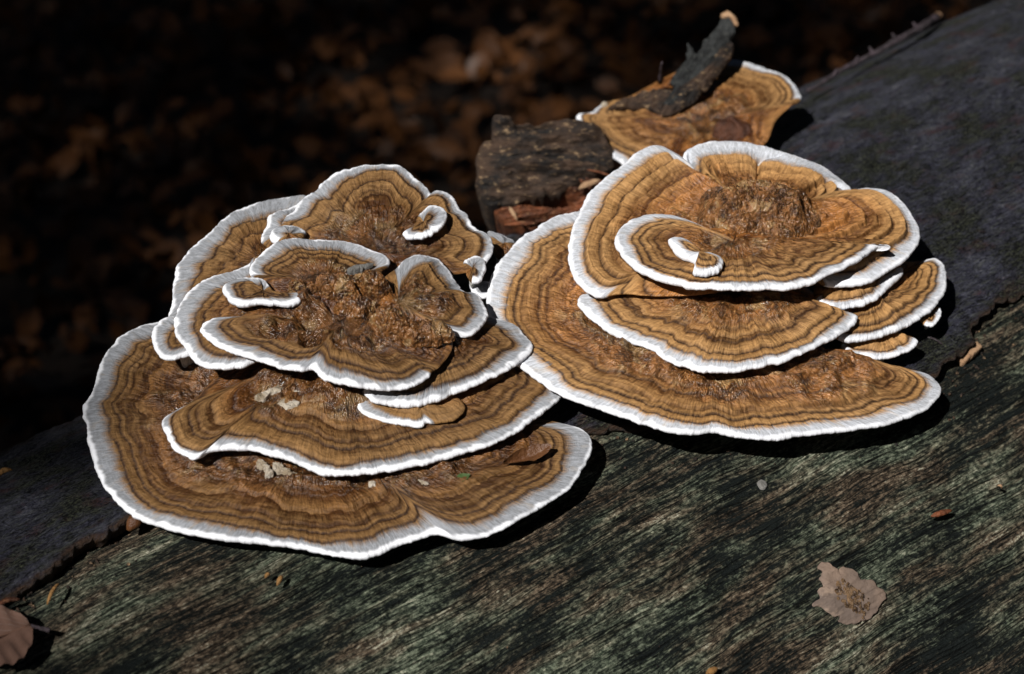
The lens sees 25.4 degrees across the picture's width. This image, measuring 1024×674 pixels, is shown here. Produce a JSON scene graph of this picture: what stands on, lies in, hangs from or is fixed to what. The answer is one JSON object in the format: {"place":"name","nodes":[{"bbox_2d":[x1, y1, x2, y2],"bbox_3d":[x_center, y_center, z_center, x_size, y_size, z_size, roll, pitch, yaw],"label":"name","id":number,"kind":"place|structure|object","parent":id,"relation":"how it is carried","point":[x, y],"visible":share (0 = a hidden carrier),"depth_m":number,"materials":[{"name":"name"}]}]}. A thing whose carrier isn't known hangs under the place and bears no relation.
{"place":"outdoors","nodes":[
{"label":"outdoors","id":0,"kind":"place"},
{"bbox_2d":[0,0,993,451],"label":"ground","id":1,"kind":"structure","parent":0,"point":[62,362],"depth_m":2.50,"materials":[{"name":"brown plant"}]},
{"bbox_2d":[74,139,102,154],"bbox_3d":[-0.450,-0.203,2.413,0.032,0.022,0.008,7,39,9],"label":"fallen leaf","id":2,"kind":"object","parent":1,"relation":"on","point":[82,143],"visible":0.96,"depth_m":2.41,"materials":[{"name":"brown plant"}]},
{"bbox_2d":[0,0,1023,673],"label":"fallen log","id":3,"kind":"object","parent":1,"relation":"on","point":[926,126],"visible":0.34,"depth_m":0.91,"materials":[{"name":"grey wood"}]},
{"bbox_2d":[0,467,12,475],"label":"bark splinter","id":4,"kind":"object","parent":3,"relation":"on","point":[4,470],"visible":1,"depth_m":0.93,"materials":[{"name":"brown wood"}]},
{"bbox_2d":[0,597,20,604],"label":"bark scrap","id":5,"kind":"object","parent":3,"relation":"on","point":[7,600],"visible":1,"depth_m":0.84,"materials":[{"name":"brown wood"}]},
{"bbox_2d":[0,605,49,665],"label":"fallen leaf","id":6,"kind":"object","parent":3,"relation":"on","point":[16,634],"visible":1,"depth_m":0.82,"materials":[{"name":"brown plant"}]},
{"bbox_2d":[46,583,59,604],"bbox_3d":[-0.170,0.094,0.841,0.003,0.003,0.012,0,38,0],"label":"dry needle","id":7,"kind":"object","parent":3,"relation":"on","point":[53,589],"visible":1,"depth_m":0.84,"materials":[{"name":"brown plant"}]},
{"bbox_2d":[126,515,142,531],"bbox_3d":[-0.144,0.070,0.872,0.007,0.006,0.010,0,38,0],"label":"rolled leaf","id":8,"kind":"object","parent":3,"relation":"on","point":[132,523],"visible":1,"depth_m":0.87,"materials":[{"name":"brown plant"}]},
{"bbox_2d":[168,195,305,316],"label":"bracket fungus","id":9,"kind":"object","parent":3,"relation":"on","point":[230,242],"visible":0.43,"depth_m":0.94},
{"bbox_2d":[261,201,300,247],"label":"bracket fungus","id":10,"kind":"object","parent":9,"relation":"on","point":[275,219],"visible":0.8,"depth_m":0.95},
{"bbox_2d":[276,575,282,585],"bbox_3d":[-0.087,0.090,0.849,0.003,0.003,0.005,0,38,0],"label":"bud scale","id":11,"kind":"object","parent":3,"relation":"on","point":[279,579],"visible":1,"depth_m":0.85,"materials":[{"name":"plant"}]},
{"bbox_2d":[83,322,591,559],"bbox_3d":[-0.076,0.050,0.888,0.199,0.040,0.108,11,39,14],"label":"bracket fungus","id":12,"kind":"object","parent":3,"relation":"on","point":[145,471],"visible":0.71,"depth_m":0.87},
{"bbox_2d":[151,316,194,367],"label":"bracket fungus","id":13,"kind":"object","parent":12,"relation":"on","point":[168,345],"visible":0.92,"depth_m":0.90},
{"bbox_2d":[174,256,284,370],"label":"bracket fungus","id":14,"kind":"object","parent":12,"relation":"on","point":[202,302],"visible":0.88,"depth_m":0.90},
{"bbox_2d":[222,277,300,307],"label":"bracket fungus","id":15,"kind":"object","parent":14,"relation":"on","point":[245,292],"visible":1,"depth_m":0.89},
{"bbox_2d":[256,459,428,487],"bbox_3d":[-0.065,0.054,0.873,0.067,0.009,0.008,3,38,3],"label":"cream crust","id":16,"kind":"object","parent":12,"relation":"on","point":[279,468],"visible":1,"depth_m":0.87},
{"bbox_2d":[162,362,560,476],"bbox_3d":[-0.061,0.025,0.898,0.154,0.035,0.087,-17,41,-21],"label":"bracket fungus","id":17,"kind":"object","parent":12,"relation":"on","point":[325,429],"visible":0.54,"depth_m":0.88},
{"bbox_2d":[254,385,302,409],"bbox_3d":[-0.085,0.023,0.886,0.027,0.005,0.017,10,39,13],"label":"cream crust","id":18,"kind":"object","parent":17,"relation":"on","point":[264,396],"visible":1,"depth_m":0.88},
{"bbox_2d":[249,238,389,313],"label":"bracket fungus","id":19,"kind":"object","parent":17,"relation":"on","point":[277,266],"visible":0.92,"depth_m":0.91},
{"bbox_2d":[347,263,373,274],"bbox_3d":[-0.061,-0.027,0.910,0.010,0.004,0.006,0,38,0],"label":"wood shaving","id":20,"kind":"object","parent":19,"relation":"on","point":[355,269],"visible":1,"depth_m":0.91,"materials":[{"name":"grey wood"}]},
{"bbox_2d":[200,269,455,391],"bbox_3d":[-0.071,0.002,0.898,0.096,0.042,0.056,10,39,13],"label":"bracket fungus","id":21,"kind":"object","parent":17,"relation":"on","point":[358,339],"visible":1,"depth_m":0.89},
{"bbox_2d":[358,390,464,427],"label":"bracket fungus","id":22,"kind":"object","parent":17,"relation":"on","point":[451,408],"visible":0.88,"depth_m":0.88},
{"bbox_2d":[364,317,532,408],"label":"bracket fungus","id":23,"kind":"object","parent":17,"relation":"on","point":[491,348],"visible":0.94,"depth_m":0.89},
{"bbox_2d":[378,255,488,337],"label":"bracket fungus","id":24,"kind":"object","parent":23,"relation":"on","point":[425,287],"visible":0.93,"depth_m":0.90},
{"bbox_2d":[457,473,469,480],"bbox_3d":[-0.019,0.054,0.876,0.005,0.001,0.004,0,38,0],"label":"leaf scrap","id":25,"kind":"object","parent":12,"relation":"on","point":[460,475],"visible":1,"depth_m":0.88,"materials":[{"name":"green plant"}]},
{"bbox_2d":[503,444,551,463],"bbox_3d":[0.006,0.046,0.884,0.019,0.004,0.011,0,38,0],"label":"curled leaf","id":26,"kind":"object","parent":12,"relation":"on","point":[533,452],"visible":1,"depth_m":0.89,"materials":[{"name":"brown plant"}]},
{"bbox_2d":[282,164,493,276],"bbox_3d":[-0.051,-0.037,0.954,0.088,0.048,0.058,0,38,0],"label":"bracket fungus","id":27,"kind":"object","parent":3,"relation":"on","point":[380,208],"visible":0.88,"depth_m":0.94},
{"bbox_2d":[269,225,305,243],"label":"bracket fungus","id":28,"kind":"object","parent":27,"relation":"on","point":[279,233],"visible":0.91,"depth_m":0.93},
{"bbox_2d":[403,205,446,239],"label":"bracket fungus","id":29,"kind":"object","parent":27,"relation":"on","point":[431,220],"visible":1,"depth_m":0.93},
{"bbox_2d":[469,281,488,304],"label":"bracket fungus","id":30,"kind":"object","parent":3,"relation":"on","point":[480,289],"visible":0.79,"depth_m":0.94},
{"bbox_2d":[463,256,485,287],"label":"bracket fungus","id":31,"kind":"object","parent":30,"relation":"on","point":[475,267],"visible":1,"depth_m":0.93},
{"bbox_2d":[487,231,514,263],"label":"bracket fungus","id":32,"kind":"object","parent":3,"relation":"on","point":[502,244],"visible":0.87,"depth_m":0.96},
{"bbox_2d":[9,308,1023,668],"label":"wood crumbs","id":33,"kind":"object","parent":3,"relation":"on","point":[591,470],"visible":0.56,"depth_m":0.92,"materials":[{"name":"brown wood"}]},
{"bbox_2d":[475,115,613,235],"bbox_3d":[0.016,-0.068,1.096,0.067,0.079,0.072,0,38,0],"label":"rotten wood chunk","id":34,"kind":"object","parent":3,"relation":"on","point":[530,177],"visible":0.87,"depth_m":1.07,"materials":[{"name":"brown wood"}]},
{"bbox_2d":[576,59,801,164],"bbox_3d":[0.092,-0.096,1.105,0.104,0.043,0.084,-21,42,-24],"label":"bracket fungus","id":35,"kind":"object","parent":3,"relation":"on","point":[740,101],"visible":0.46,"depth_m":1.10},
{"bbox_2d":[601,101,608,106],"bbox_3d":[0.045,-0.114,1.113,0.004,0.004,0.004,0,38,0],"label":"fungus button","id":36,"kind":"object","parent":35,"relation":"attached to","point":[604,104],"visible":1,"depth_m":1.11,"materials":[{"name":"beige"}]},
{"bbox_2d":[608,11,738,117],"bbox_3d":[0.085,-0.129,1.105,0.073,0.034,0.030,-22,43,-26],"label":"bark shard","id":37,"kind":"object","parent":35,"relation":"on","point":[695,76],"visible":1,"depth_m":1.10,"materials":[{"name":"grey wood"}]},
{"bbox_2d":[706,666,717,673],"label":"bud scale","id":38,"kind":"object","parent":3,"relation":"on","point":[712,670],"visible":1,"depth_m":0.87,"materials":[{"name":"brown plant"}]},
{"bbox_2d":[486,211,940,440],"bbox_3d":[0.076,0.011,0.931,0.179,0.051,0.115,18,41,21],"label":"bracket fungus","id":39,"kind":"object","parent":3,"relation":"on","point":[535,291],"visible":0.76,"depth_m":0.92},
{"bbox_2d":[577,287,857,373],"bbox_3d":[0.087,-0.004,0.933,0.110,0.035,0.057,-14,40,-17],"label":"bracket fungus","id":40,"kind":"object","parent":39,"relation":"on","point":[726,332],"visible":0.78,"depth_m":0.92},
{"bbox_2d":[568,141,919,297],"bbox_3d":[0.098,-0.046,0.961,0.150,0.053,0.101,0,38,0],"label":"bracket fungus","id":41,"kind":"object","parent":39,"relation":"on","point":[740,187],"visible":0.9,"depth_m":0.95},
{"bbox_2d":[614,214,890,291],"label":"bracket fungus","id":42,"kind":"object","parent":41,"relation":"on","point":[753,262],"visible":0.99,"depth_m":0.92},
{"bbox_2d":[668,237,723,276],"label":"bracket fungus","id":43,"kind":"object","parent":42,"relation":"on","point":[706,264],"visible":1,"depth_m":0.91},
{"bbox_2d":[757,479,766,489],"bbox_3d":[0.101,0.061,0.923,0.005,0.007,0.006,0,38,0],"label":"lichen fleck","id":44,"kind":"object","parent":3,"relation":"on","point":[761,484],"visible":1,"depth_m":0.92},
{"bbox_2d":[812,562,886,624],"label":"crust fungus","id":45,"kind":"object","parent":3,"relation":"on","point":[848,596],"visible":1,"depth_m":0.91},
{"bbox_2d":[806,12,941,91],"bbox_3d":[0.195,-0.150,1.202,0.009,0.020,0.136,27,45,30],"label":"fallen twig","id":46,"kind":"object","parent":3,"relation":"on","point":[921,26],"visible":1,"depth_m":1.20,"materials":[{"name":"brown wood"}]},
{"bbox_2d":[841,331,917,361],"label":"bracket fungus","id":47,"kind":"object","parent":3,"relation":"on","point":[894,345],"visible":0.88,"depth_m":0.95},
{"bbox_2d":[836,258,946,343],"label":"bracket fungus","id":48,"kind":"object","parent":3,"relation":"on","point":[915,292],"visible":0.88,"depth_m":0.95},
{"bbox_2d":[813,266,902,309],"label":"bracket fungus","id":49,"kind":"object","parent":48,"relation":"on","point":[844,298],"visible":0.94,"depth_m":0.94},
{"bbox_2d":[920,306,941,328],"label":"bracket fungus","id":50,"kind":"object","parent":3,"relation":"on","point":[931,319],"visible":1,"depth_m":0.96},
{"bbox_2d":[926,336,942,344],"bbox_3d":[0.181,0.002,0.976,0.007,0.003,0.003,0,38,0],"label":"dead stem","id":51,"kind":"object","parent":3,"relation":"on","point":[935,339],"visible":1,"depth_m":0.97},
{"bbox_2d":[931,509,951,516],"bbox_3d":[0.176,0.072,0.934,0.010,0.003,0.006,0,38,0],"label":"bark scrap","id":52,"kind":"object","parent":3,"relation":"on","point":[942,512],"visible":1,"depth_m":0.93,"materials":[{"name":"brown wood"}]},
{"bbox_2d":[956,341,981,365],"bbox_3d":[0.198,0.007,0.985,0.014,0.008,0.007,-29,46,-32],"label":"wood chip","id":53,"kind":"object","parent":3,"relation":"on","point":[973,351],"visible":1,"depth_m":0.98,"materials":[{"name":"beige wood"}]},
{"bbox_2d":[639,67,668,78],"bbox_3d":[0.147,-0.275,2.362,0.033,0.018,0.013,-18,41,-21],"label":"fallen leaf","id":54,"kind":"object","parent":1,"relation":"on","point":[654,70],"visible":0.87,"depth_m":2.35,"materials":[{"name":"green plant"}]}
]}

